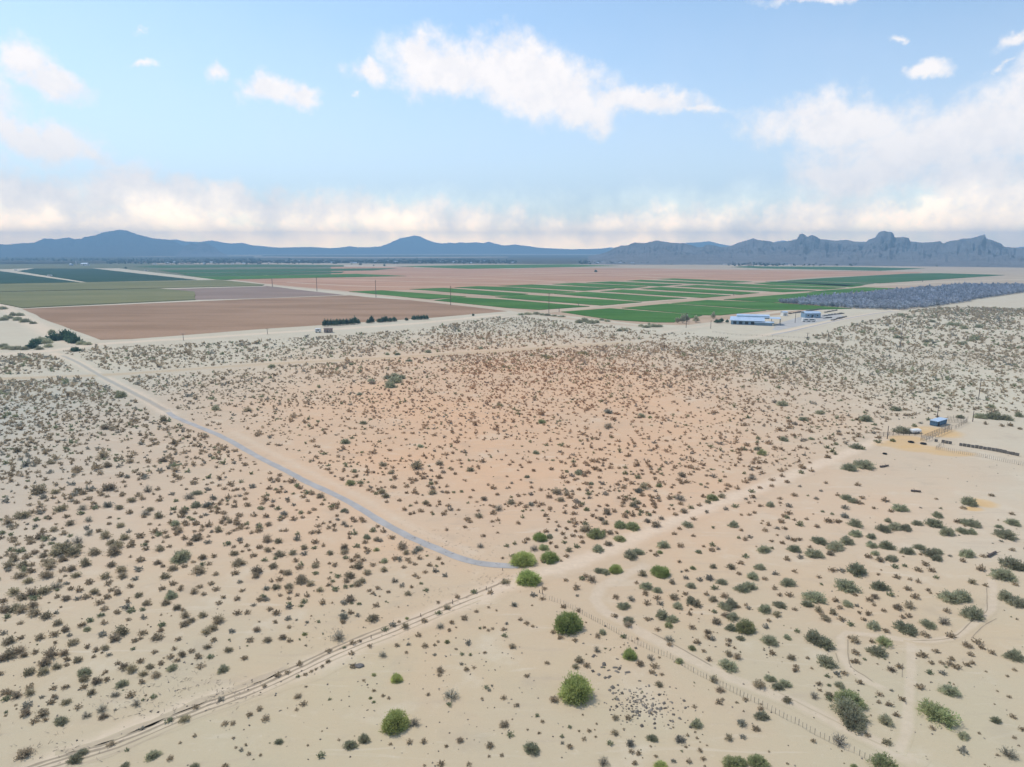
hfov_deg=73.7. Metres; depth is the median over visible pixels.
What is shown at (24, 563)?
creosote bush
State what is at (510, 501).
creosote bush
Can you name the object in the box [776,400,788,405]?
mesquite tree
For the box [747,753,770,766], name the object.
palo verde tree
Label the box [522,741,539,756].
shrub
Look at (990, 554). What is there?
log
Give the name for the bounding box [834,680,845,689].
mesquite tree
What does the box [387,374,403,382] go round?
mesquite tree
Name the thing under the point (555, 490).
creosote bush
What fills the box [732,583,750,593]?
mesquite tree
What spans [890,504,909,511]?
mesquite tree
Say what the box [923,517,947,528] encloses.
mesquite tree
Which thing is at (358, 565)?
creosote bush
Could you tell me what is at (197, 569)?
creosote bush
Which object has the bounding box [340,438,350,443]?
mesquite tree
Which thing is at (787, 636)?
mesquite tree
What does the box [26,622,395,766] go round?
wheel rut
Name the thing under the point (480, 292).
field
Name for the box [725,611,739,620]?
mesquite tree
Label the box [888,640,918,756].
dirt track
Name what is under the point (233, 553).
creosote bush
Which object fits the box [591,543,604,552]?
mesquite tree
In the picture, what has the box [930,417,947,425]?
container
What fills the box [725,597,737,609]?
mesquite tree
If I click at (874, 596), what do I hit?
creosote bush
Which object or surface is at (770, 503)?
mesquite tree
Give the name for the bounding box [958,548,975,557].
mesquite tree
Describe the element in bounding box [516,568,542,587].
palo verde tree
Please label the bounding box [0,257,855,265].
trees
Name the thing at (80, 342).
mesquite thicket
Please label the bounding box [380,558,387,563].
mesquite tree
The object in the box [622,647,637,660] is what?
palo verde tree
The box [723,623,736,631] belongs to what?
mesquite tree
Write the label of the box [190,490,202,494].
bush
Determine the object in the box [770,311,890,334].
paved lane
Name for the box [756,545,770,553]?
mesquite tree
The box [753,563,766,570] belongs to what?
mesquite tree
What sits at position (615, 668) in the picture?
stones
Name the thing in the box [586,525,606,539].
palo verde tree
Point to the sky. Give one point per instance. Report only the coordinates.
(558, 124)
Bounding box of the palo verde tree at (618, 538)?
[612,535,626,541]
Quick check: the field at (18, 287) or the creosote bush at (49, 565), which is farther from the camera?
the field at (18, 287)
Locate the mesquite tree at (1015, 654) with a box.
[1002,648,1023,664]
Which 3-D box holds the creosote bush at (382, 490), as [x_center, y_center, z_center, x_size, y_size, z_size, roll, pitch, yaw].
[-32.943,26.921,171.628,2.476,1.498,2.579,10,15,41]
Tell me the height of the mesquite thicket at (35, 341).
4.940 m
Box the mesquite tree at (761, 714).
[753,711,769,720]
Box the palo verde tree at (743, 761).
[734,755,747,766]
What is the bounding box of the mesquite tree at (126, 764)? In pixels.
[120,760,129,766]
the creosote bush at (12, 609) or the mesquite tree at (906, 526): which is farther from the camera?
the mesquite tree at (906, 526)
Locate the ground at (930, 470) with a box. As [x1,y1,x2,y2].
[0,254,1023,766]
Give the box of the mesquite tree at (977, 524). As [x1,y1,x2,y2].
[967,519,981,528]
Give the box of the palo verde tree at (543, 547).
[539,544,549,549]
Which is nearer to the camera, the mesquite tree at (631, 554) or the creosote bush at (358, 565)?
the creosote bush at (358, 565)
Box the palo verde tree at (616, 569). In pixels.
[608,564,623,573]
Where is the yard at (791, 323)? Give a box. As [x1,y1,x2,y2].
[772,313,841,329]
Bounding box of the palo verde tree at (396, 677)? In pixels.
[390,672,403,683]
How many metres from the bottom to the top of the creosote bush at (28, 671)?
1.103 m
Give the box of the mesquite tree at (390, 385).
[383,382,397,387]
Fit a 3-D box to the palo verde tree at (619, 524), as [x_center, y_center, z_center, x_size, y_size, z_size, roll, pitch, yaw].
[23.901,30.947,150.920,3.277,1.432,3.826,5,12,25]
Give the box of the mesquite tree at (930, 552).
[919,548,941,556]
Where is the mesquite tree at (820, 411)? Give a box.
[814,409,824,413]
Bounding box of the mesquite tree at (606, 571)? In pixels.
[601,567,609,574]
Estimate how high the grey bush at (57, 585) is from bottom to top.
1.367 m
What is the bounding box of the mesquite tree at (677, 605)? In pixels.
[672,601,682,609]
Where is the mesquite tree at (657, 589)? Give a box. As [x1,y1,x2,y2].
[651,587,662,593]
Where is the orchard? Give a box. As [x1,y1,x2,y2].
[806,281,1023,304]
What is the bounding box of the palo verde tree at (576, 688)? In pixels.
[557,670,594,706]
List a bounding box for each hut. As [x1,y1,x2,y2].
[323,328,332,332]
[780,311,787,315]
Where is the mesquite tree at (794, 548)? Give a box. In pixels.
[786,544,801,552]
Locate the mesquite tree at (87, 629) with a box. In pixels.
[83,626,91,631]
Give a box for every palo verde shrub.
[345,479,355,485]
[664,622,672,627]
[675,657,683,664]
[688,644,695,651]
[757,449,766,454]
[866,751,898,766]
[873,634,893,647]
[916,697,945,722]
[921,702,963,730]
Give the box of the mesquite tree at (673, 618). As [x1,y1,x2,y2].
[664,614,678,622]
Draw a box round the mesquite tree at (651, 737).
[645,734,658,741]
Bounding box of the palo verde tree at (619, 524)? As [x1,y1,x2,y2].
[614,520,626,528]
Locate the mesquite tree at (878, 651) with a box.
[864,645,888,658]
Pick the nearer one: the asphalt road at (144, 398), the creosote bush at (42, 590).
the creosote bush at (42, 590)
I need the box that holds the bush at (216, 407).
[211,405,219,410]
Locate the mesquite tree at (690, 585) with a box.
[685,582,695,588]
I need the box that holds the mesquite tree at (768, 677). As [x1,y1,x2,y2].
[763,674,776,681]
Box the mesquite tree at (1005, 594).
[997,589,1014,601]
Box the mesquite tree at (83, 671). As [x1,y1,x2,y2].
[76,666,92,676]
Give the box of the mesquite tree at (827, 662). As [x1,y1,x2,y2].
[816,654,839,669]
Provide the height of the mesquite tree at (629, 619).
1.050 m
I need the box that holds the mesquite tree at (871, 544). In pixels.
[865,540,877,548]
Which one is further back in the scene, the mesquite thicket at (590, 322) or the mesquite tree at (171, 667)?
the mesquite thicket at (590, 322)
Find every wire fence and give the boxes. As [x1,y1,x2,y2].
[545,596,706,678]
[706,674,880,761]
[715,331,1018,361]
[936,446,1021,464]
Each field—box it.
[0,255,590,260]
[0,261,662,264]
[0,263,330,276]
[0,265,104,268]
[0,271,74,283]
[0,280,263,291]
[0,288,195,307]
[19,268,193,281]
[23,295,504,339]
[128,255,261,256]
[137,265,343,267]
[152,263,507,265]
[160,268,394,272]
[172,286,340,299]
[179,272,342,275]
[199,274,396,279]
[230,267,921,290]
[277,257,480,257]
[331,267,413,274]
[349,290,465,298]
[388,279,917,324]
[399,264,607,268]
[413,288,523,295]
[434,297,589,309]
[455,286,574,293]
[498,294,638,305]
[505,284,614,290]
[508,264,1023,272]
[555,283,647,288]
[555,292,685,301]
[563,308,701,322]
[588,281,681,285]
[600,289,730,297]
[624,303,765,314]
[631,280,718,283]
[643,287,757,294]
[663,278,750,282]
[672,300,851,309]
[675,285,815,291]
[710,283,843,289]
[724,292,839,302]
[738,266,924,270]
[756,282,862,286]
[769,281,847,285]
[774,272,1023,285]
[779,281,873,284]
[786,273,999,282]
[811,287,897,292]
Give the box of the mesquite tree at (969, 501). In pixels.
[959,495,978,506]
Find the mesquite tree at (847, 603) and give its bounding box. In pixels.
[842,600,853,607]
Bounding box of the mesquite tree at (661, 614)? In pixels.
[655,609,667,619]
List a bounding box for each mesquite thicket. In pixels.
[0,315,13,318]
[6,345,22,349]
[13,317,23,320]
[19,318,32,322]
[19,346,29,349]
[25,343,40,348]
[28,338,42,344]
[42,337,52,343]
[45,331,62,340]
[58,329,73,339]
[63,329,76,341]
[67,335,82,342]
[69,346,82,351]
[74,340,85,344]
[585,319,595,323]
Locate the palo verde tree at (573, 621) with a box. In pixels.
[552,608,583,634]
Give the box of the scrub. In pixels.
[0,305,1023,766]
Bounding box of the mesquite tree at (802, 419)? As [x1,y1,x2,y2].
[798,416,808,420]
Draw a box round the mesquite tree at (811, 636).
[803,629,823,647]
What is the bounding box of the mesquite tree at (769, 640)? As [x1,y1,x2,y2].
[759,634,779,645]
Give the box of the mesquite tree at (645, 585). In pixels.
[637,582,651,590]
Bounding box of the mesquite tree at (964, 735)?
[957,731,969,740]
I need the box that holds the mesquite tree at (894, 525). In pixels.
[888,521,901,530]
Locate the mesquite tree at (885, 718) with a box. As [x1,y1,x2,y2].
[877,712,893,725]
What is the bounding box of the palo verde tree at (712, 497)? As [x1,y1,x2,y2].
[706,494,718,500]
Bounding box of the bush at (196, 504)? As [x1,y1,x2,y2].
[190,501,201,507]
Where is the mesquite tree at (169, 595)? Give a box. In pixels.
[164,589,177,600]
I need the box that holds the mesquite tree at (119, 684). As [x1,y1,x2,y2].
[115,679,128,689]
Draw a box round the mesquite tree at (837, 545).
[825,540,845,551]
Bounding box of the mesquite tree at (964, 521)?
[959,518,973,525]
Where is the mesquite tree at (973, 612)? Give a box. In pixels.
[957,604,984,620]
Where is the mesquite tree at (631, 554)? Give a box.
[623,548,637,560]
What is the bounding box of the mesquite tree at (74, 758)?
[65,752,83,764]
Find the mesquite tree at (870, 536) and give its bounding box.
[866,533,875,539]
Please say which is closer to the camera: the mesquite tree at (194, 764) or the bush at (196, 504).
the mesquite tree at (194, 764)
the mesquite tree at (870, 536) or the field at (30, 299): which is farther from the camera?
the field at (30, 299)
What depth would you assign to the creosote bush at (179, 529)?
147.81 m
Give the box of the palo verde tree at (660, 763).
[652,759,667,766]
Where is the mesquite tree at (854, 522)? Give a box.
[845,518,862,527]
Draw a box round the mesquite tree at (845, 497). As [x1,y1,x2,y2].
[839,493,851,499]
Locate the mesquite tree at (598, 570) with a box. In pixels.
[593,567,605,572]
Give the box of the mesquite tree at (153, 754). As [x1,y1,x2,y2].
[144,749,163,761]
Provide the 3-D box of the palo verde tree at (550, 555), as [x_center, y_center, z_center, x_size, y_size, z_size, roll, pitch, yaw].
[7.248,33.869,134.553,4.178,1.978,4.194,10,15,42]
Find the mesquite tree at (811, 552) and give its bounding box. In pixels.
[804,548,824,557]
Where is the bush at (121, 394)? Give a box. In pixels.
[114,390,126,398]
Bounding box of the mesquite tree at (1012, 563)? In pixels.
[997,554,1023,570]
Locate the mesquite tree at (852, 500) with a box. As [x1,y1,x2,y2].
[847,497,858,503]
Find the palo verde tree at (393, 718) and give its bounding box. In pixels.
[380,707,412,734]
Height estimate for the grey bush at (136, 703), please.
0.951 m
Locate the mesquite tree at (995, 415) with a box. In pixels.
[985,411,1004,419]
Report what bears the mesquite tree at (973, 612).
on the ground at (930, 470)
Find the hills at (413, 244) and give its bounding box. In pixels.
[165,235,1023,253]
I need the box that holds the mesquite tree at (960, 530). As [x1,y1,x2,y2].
[955,526,968,534]
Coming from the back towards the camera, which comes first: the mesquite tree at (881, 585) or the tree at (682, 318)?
the tree at (682, 318)
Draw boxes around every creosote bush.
[0,516,13,524]
[0,601,11,612]
[0,645,18,658]
[0,653,9,660]
[1,558,15,568]
[1,635,17,646]
[4,587,19,596]
[7,602,26,613]
[8,691,22,699]
[9,553,21,560]
[10,571,27,578]
[12,445,23,452]
[12,510,31,519]
[13,592,26,600]
[13,745,36,760]
[14,603,29,614]
[14,644,28,654]
[16,560,30,568]
[17,651,30,657]
[18,706,32,717]
[20,577,35,584]
[21,667,36,676]
[21,688,36,696]
[25,586,37,596]
[26,599,38,608]
[26,606,41,616]
[27,484,47,495]
[33,532,45,538]
[33,585,53,595]
[34,632,45,640]
[34,706,48,717]
[36,568,52,578]
[36,656,54,667]
[36,665,48,675]
[37,609,52,620]
[38,552,48,557]
[39,556,57,565]
[41,645,60,658]
[43,560,56,569]
[46,459,57,463]
[47,546,62,557]
[48,489,60,493]
[49,525,58,531]
[50,542,61,548]
[51,661,63,669]
[52,504,67,511]
[52,618,62,626]
[54,540,73,553]
[57,556,67,562]
[58,649,69,655]
[58,698,72,705]
[60,595,71,600]
[61,625,69,631]
[64,518,75,526]
[64,543,81,556]
[65,564,76,571]
[65,638,79,646]
[70,571,82,578]
[71,656,82,662]
[76,555,91,567]
[78,673,90,681]
[83,545,101,555]
[86,687,96,695]
[89,587,99,593]
[91,675,102,685]
[96,451,111,457]
[97,571,112,578]
[98,424,110,429]
[98,712,110,719]
[99,482,120,491]
[99,529,113,539]
[100,461,112,467]
[100,643,109,650]
[102,545,121,556]
[105,560,117,568]
[106,539,114,544]
[107,631,121,643]
[110,539,124,548]
[112,622,129,635]
[113,588,122,595]
[114,504,124,509]
[114,565,127,572]
[115,571,127,579]
[116,522,125,527]
[118,533,129,539]
[118,662,129,670]
[124,661,138,673]
[126,496,136,502]
[134,591,142,597]
[137,669,148,677]
[141,599,151,605]
[143,662,155,669]
[148,632,165,640]
[148,671,161,678]
[152,559,162,565]
[153,510,166,518]
[154,544,164,551]
[156,457,169,462]
[159,571,169,579]
[160,414,168,420]
[161,599,171,605]
[167,564,179,570]
[172,603,181,609]
[173,526,183,532]
[176,650,185,657]
[177,507,187,513]
[178,714,189,723]
[179,610,190,618]
[179,619,190,626]
[187,617,197,623]
[188,563,207,574]
[189,534,203,540]
[189,587,198,593]
[197,553,207,559]
[197,611,207,617]
[198,626,212,634]
[201,643,211,649]
[209,622,217,630]
[211,613,225,623]
[214,525,223,532]
[224,646,232,652]
[228,550,238,555]
[230,557,247,567]
[242,406,252,411]
[250,564,264,572]
[251,571,260,578]
[252,626,260,631]
[261,534,273,542]
[261,636,272,643]
[263,546,271,551]
[266,561,277,569]
[271,582,281,589]
[272,550,285,556]
[274,538,282,542]
[278,634,286,639]
[283,569,291,575]
[284,582,294,588]
[288,548,296,554]
[293,692,301,699]
[294,575,308,583]
[306,579,314,586]
[310,562,318,567]
[316,492,324,498]
[316,586,323,592]
[337,548,348,554]
[340,543,347,549]
[342,569,354,578]
[344,594,356,602]
[351,562,363,569]
[353,579,362,586]
[362,569,371,574]
[364,613,379,622]
[376,488,385,493]
[394,541,406,549]
[401,622,408,629]
[408,459,423,470]
[435,460,442,465]
[436,665,445,672]
[456,736,463,743]
[473,512,482,517]
[484,741,494,749]
[499,720,509,729]
[500,578,510,584]
[507,499,516,504]
[548,694,558,702]
[551,487,561,494]
[572,663,580,669]
[574,655,584,663]
[579,523,592,533]
[586,575,595,583]
[602,507,609,514]
[603,540,612,545]
[604,423,613,427]
[610,729,617,734]
[612,713,618,720]
[623,621,631,626]
[636,659,645,666]
[638,570,646,575]
[639,481,648,488]
[651,520,661,527]
[654,680,662,686]
[669,593,678,600]
[677,470,685,477]
[679,507,689,512]
[691,598,703,607]
[709,595,718,602]
[709,674,717,682]
[712,617,720,624]
[715,686,725,693]
[718,493,726,498]
[723,650,732,656]
[724,733,731,740]
[725,563,735,569]
[732,652,742,658]
[751,679,764,688]
[771,611,780,616]
[783,696,792,702]
[786,653,795,659]
[813,605,823,611]
[821,614,830,621]
[824,690,833,696]
[826,550,835,555]
[828,607,837,614]
[849,634,861,643]
[871,594,879,598]
[874,556,884,562]
[881,738,891,746]
[886,665,895,671]
[893,602,903,610]
[902,600,917,609]
[962,639,972,648]
[967,578,977,584]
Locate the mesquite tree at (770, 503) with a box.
[765,501,774,506]
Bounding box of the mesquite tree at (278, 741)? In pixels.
[273,738,284,744]
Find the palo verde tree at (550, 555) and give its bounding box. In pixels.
[540,550,559,563]
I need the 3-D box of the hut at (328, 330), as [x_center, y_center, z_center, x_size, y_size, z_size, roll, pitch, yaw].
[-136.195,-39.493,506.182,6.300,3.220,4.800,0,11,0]
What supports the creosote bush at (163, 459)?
on the ground at (930, 470)
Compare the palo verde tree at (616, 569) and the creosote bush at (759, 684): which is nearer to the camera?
the creosote bush at (759, 684)
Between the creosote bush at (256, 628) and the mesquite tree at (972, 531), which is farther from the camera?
the mesquite tree at (972, 531)
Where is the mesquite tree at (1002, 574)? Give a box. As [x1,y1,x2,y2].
[986,567,1018,581]
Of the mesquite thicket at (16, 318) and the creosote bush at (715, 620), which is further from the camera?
the mesquite thicket at (16, 318)
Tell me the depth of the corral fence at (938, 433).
223.47 m
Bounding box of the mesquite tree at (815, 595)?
[800,589,827,603]
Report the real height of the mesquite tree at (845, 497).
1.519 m
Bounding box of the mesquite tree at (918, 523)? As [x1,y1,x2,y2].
[911,520,922,525]
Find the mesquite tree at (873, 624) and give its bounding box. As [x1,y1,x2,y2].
[865,619,881,630]
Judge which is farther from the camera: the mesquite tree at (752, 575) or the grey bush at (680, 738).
the mesquite tree at (752, 575)
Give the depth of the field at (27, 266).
2524.03 m
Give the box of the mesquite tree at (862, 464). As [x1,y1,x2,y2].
[853,459,876,469]
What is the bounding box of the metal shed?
[730,314,780,325]
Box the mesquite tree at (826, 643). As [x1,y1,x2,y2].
[817,634,836,650]
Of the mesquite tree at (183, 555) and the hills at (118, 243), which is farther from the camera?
the hills at (118, 243)
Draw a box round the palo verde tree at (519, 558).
[509,550,537,567]
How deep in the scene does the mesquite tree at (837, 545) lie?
139.36 m
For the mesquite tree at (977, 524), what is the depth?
150.71 m
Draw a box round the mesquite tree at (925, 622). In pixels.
[917,617,936,629]
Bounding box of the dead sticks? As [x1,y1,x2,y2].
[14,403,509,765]
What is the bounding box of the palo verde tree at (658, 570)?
[649,564,670,577]
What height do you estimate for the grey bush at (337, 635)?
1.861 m
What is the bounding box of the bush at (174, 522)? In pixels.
[170,520,179,525]
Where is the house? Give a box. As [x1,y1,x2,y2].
[800,311,820,317]
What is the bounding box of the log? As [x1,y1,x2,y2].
[986,551,1000,556]
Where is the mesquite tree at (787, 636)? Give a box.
[783,634,791,639]
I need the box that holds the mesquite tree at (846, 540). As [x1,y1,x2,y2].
[839,535,854,545]
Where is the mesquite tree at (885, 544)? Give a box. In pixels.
[878,540,897,549]
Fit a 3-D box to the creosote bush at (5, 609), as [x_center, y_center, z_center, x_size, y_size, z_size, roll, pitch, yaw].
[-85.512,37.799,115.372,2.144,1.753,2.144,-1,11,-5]
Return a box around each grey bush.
[47,581,64,589]
[71,536,83,543]
[77,503,88,510]
[81,710,92,718]
[95,704,106,712]
[100,501,114,507]
[110,690,121,697]
[131,699,140,706]
[140,510,151,514]
[142,484,151,491]
[183,492,197,500]
[201,501,213,508]
[330,627,344,643]
[338,611,347,618]
[378,649,387,657]
[409,718,420,726]
[414,545,423,550]
[442,687,460,700]
[494,504,504,510]
[595,756,610,766]
[625,738,635,746]
[662,635,674,641]
[674,494,686,499]
[675,735,686,742]
[704,574,714,580]
[737,718,747,726]
[810,690,818,698]
[831,732,848,746]
[840,512,848,517]
[937,616,949,624]
[996,745,1019,759]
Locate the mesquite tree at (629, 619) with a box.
[622,616,634,622]
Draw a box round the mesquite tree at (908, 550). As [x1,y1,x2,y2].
[899,546,915,554]
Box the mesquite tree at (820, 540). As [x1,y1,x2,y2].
[810,535,828,545]
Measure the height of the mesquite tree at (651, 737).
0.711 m
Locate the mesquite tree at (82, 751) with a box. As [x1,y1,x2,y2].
[76,748,88,755]
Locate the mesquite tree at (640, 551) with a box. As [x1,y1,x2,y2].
[633,547,644,554]
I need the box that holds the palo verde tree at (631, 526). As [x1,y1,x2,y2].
[625,521,640,531]
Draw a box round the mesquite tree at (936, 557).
[930,554,942,561]
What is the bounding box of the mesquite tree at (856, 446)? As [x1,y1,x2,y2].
[848,443,861,449]
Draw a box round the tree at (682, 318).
[680,314,685,322]
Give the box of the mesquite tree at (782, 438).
[779,435,788,441]
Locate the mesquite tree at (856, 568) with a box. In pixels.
[845,560,866,577]
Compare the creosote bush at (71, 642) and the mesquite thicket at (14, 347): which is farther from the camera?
the mesquite thicket at (14, 347)
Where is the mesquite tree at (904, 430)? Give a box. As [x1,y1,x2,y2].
[890,425,912,433]
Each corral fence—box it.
[921,425,949,438]
[926,426,951,439]
[944,416,967,421]
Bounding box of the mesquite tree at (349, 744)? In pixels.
[342,739,358,749]
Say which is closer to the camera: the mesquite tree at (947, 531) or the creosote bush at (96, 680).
the creosote bush at (96, 680)
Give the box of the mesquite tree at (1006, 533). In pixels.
[990,527,1019,540]
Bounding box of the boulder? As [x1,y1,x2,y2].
[354,663,363,667]
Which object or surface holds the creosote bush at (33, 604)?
on the ground at (930, 470)
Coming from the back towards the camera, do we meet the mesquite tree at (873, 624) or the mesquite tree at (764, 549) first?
the mesquite tree at (764, 549)
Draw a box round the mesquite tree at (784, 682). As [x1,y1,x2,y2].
[778,678,792,688]
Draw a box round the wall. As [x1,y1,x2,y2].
[934,439,1019,455]
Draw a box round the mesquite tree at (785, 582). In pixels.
[779,577,796,586]
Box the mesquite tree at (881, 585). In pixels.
[869,580,891,590]
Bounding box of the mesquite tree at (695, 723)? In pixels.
[689,716,703,728]
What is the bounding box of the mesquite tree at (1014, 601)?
[1004,594,1023,607]
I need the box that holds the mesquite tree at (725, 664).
[716,658,738,673]
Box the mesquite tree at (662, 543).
[655,540,670,548]
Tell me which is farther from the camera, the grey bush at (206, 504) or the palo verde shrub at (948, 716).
the grey bush at (206, 504)
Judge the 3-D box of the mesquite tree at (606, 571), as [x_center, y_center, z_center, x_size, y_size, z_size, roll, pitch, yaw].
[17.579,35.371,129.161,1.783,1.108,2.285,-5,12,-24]
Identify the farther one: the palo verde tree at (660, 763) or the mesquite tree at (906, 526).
the mesquite tree at (906, 526)
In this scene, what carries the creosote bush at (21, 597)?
on the ground at (930, 470)
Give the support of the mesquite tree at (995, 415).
on the ground at (930, 470)
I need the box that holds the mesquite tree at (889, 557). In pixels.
[885,554,898,562]
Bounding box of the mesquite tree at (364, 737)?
[357,733,370,743]
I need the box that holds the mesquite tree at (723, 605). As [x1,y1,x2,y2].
[716,601,732,610]
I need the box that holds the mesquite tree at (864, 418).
[857,414,872,421]
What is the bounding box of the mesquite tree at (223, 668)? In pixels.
[216,664,229,673]
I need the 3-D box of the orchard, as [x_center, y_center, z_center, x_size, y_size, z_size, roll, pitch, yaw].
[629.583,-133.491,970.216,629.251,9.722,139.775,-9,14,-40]
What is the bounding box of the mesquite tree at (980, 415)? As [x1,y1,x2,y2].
[972,413,987,418]
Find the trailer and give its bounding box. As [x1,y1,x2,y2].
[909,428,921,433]
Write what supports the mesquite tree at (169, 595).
on the ground at (930, 470)
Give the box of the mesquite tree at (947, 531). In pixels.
[938,526,955,536]
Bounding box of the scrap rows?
[788,308,846,319]
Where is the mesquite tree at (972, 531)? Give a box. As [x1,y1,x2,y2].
[965,527,977,534]
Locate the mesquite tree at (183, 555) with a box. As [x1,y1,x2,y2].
[169,549,192,564]
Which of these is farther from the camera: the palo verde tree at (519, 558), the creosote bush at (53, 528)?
the creosote bush at (53, 528)
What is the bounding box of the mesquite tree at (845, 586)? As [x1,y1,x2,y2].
[833,578,862,593]
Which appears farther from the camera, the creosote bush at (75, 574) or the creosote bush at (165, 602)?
the creosote bush at (75, 574)
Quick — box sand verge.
[222,428,488,559]
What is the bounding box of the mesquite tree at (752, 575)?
[746,571,758,580]
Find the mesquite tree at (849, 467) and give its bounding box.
[839,462,858,471]
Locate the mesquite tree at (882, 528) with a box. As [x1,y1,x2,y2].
[874,523,892,532]
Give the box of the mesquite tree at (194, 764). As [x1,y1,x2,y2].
[189,762,199,766]
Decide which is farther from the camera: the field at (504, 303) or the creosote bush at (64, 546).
the field at (504, 303)
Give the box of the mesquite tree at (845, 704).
[828,692,871,722]
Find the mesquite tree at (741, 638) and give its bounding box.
[736,635,745,640]
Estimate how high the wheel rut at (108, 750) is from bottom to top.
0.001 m
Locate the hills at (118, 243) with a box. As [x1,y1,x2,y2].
[0,230,184,256]
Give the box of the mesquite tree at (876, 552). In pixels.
[870,550,878,555]
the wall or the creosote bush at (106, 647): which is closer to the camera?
the creosote bush at (106, 647)
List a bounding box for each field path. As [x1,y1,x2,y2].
[288,282,380,286]
[337,279,598,282]
[367,268,742,277]
[441,272,669,278]
[445,268,704,276]
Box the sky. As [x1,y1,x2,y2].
[0,0,1023,248]
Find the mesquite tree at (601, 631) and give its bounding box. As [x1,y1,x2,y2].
[599,628,605,634]
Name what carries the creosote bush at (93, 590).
on the ground at (930, 470)
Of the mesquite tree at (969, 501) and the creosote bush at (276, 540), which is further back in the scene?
the mesquite tree at (969, 501)
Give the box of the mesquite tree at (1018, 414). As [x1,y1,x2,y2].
[1015,412,1023,416]
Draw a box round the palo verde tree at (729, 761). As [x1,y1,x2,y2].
[722,755,741,766]
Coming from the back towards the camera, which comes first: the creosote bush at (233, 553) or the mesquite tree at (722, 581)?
the creosote bush at (233, 553)
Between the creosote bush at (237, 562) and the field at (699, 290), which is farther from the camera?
the field at (699, 290)
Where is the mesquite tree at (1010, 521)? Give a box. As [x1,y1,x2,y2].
[1003,517,1021,526]
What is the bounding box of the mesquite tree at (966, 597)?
[954,588,971,602]
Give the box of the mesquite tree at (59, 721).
[53,715,70,725]
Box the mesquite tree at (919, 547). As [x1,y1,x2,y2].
[912,544,926,549]
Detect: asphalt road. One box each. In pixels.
[59,355,171,412]
[166,409,517,567]
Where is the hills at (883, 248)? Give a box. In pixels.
[588,231,1023,267]
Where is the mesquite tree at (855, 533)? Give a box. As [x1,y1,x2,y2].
[848,529,863,537]
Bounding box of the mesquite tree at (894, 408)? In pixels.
[888,405,902,410]
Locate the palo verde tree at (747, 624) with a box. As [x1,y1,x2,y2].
[734,618,756,634]
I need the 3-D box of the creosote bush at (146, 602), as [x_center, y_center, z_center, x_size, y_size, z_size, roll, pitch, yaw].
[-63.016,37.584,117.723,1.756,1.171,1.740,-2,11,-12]
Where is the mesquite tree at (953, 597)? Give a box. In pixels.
[934,588,965,604]
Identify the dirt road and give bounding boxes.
[0,304,117,348]
[0,313,513,355]
[0,435,897,766]
[167,276,696,330]
[459,315,518,326]
[500,279,1019,317]
[652,306,842,333]
[730,307,921,339]
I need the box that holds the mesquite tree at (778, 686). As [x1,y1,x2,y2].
[770,681,783,691]
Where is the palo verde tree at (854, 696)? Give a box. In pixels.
[832,688,870,709]
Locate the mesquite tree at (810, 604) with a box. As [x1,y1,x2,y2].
[800,599,814,607]
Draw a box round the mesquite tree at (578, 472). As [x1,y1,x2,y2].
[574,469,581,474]
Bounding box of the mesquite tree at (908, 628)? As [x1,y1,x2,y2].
[891,619,917,636]
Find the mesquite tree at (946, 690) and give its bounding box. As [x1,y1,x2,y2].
[937,683,965,696]
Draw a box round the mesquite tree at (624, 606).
[616,601,630,609]
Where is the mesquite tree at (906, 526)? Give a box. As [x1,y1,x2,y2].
[901,523,911,531]
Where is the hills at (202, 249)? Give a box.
[175,242,226,256]
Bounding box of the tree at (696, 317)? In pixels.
[692,315,699,320]
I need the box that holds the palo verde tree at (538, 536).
[532,532,546,541]
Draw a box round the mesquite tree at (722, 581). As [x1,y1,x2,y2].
[715,578,727,584]
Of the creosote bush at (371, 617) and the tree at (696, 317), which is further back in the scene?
the tree at (696, 317)
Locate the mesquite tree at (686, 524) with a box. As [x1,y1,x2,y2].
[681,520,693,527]
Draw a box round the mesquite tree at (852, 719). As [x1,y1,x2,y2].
[839,708,866,734]
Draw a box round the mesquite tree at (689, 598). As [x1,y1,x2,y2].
[686,595,696,604]
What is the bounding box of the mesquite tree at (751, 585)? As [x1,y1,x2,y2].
[743,581,757,590]
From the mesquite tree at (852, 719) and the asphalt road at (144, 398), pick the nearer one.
the mesquite tree at (852, 719)
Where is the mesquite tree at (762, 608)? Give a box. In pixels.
[757,603,771,614]
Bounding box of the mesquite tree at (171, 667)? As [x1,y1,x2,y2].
[165,663,177,671]
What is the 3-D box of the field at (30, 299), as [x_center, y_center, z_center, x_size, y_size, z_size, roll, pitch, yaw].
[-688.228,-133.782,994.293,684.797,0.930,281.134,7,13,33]
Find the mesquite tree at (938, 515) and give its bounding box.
[933,510,942,517]
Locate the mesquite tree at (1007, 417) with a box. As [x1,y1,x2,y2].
[999,414,1014,420]
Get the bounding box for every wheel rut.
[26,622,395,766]
[37,578,512,766]
[51,594,483,766]
[55,664,288,755]
[66,600,480,766]
[651,632,712,666]
[778,692,884,745]
[847,638,874,682]
[910,587,987,640]
[971,618,997,638]
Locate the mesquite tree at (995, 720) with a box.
[989,716,1001,724]
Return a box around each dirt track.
[0,340,644,380]
[43,352,188,418]
[586,560,931,766]
[834,569,999,695]
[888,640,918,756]
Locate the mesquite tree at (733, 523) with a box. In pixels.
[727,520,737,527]
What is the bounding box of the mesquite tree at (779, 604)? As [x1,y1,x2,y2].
[772,601,787,608]
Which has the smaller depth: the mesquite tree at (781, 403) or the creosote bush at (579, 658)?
the creosote bush at (579, 658)
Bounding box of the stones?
[13,402,1017,766]

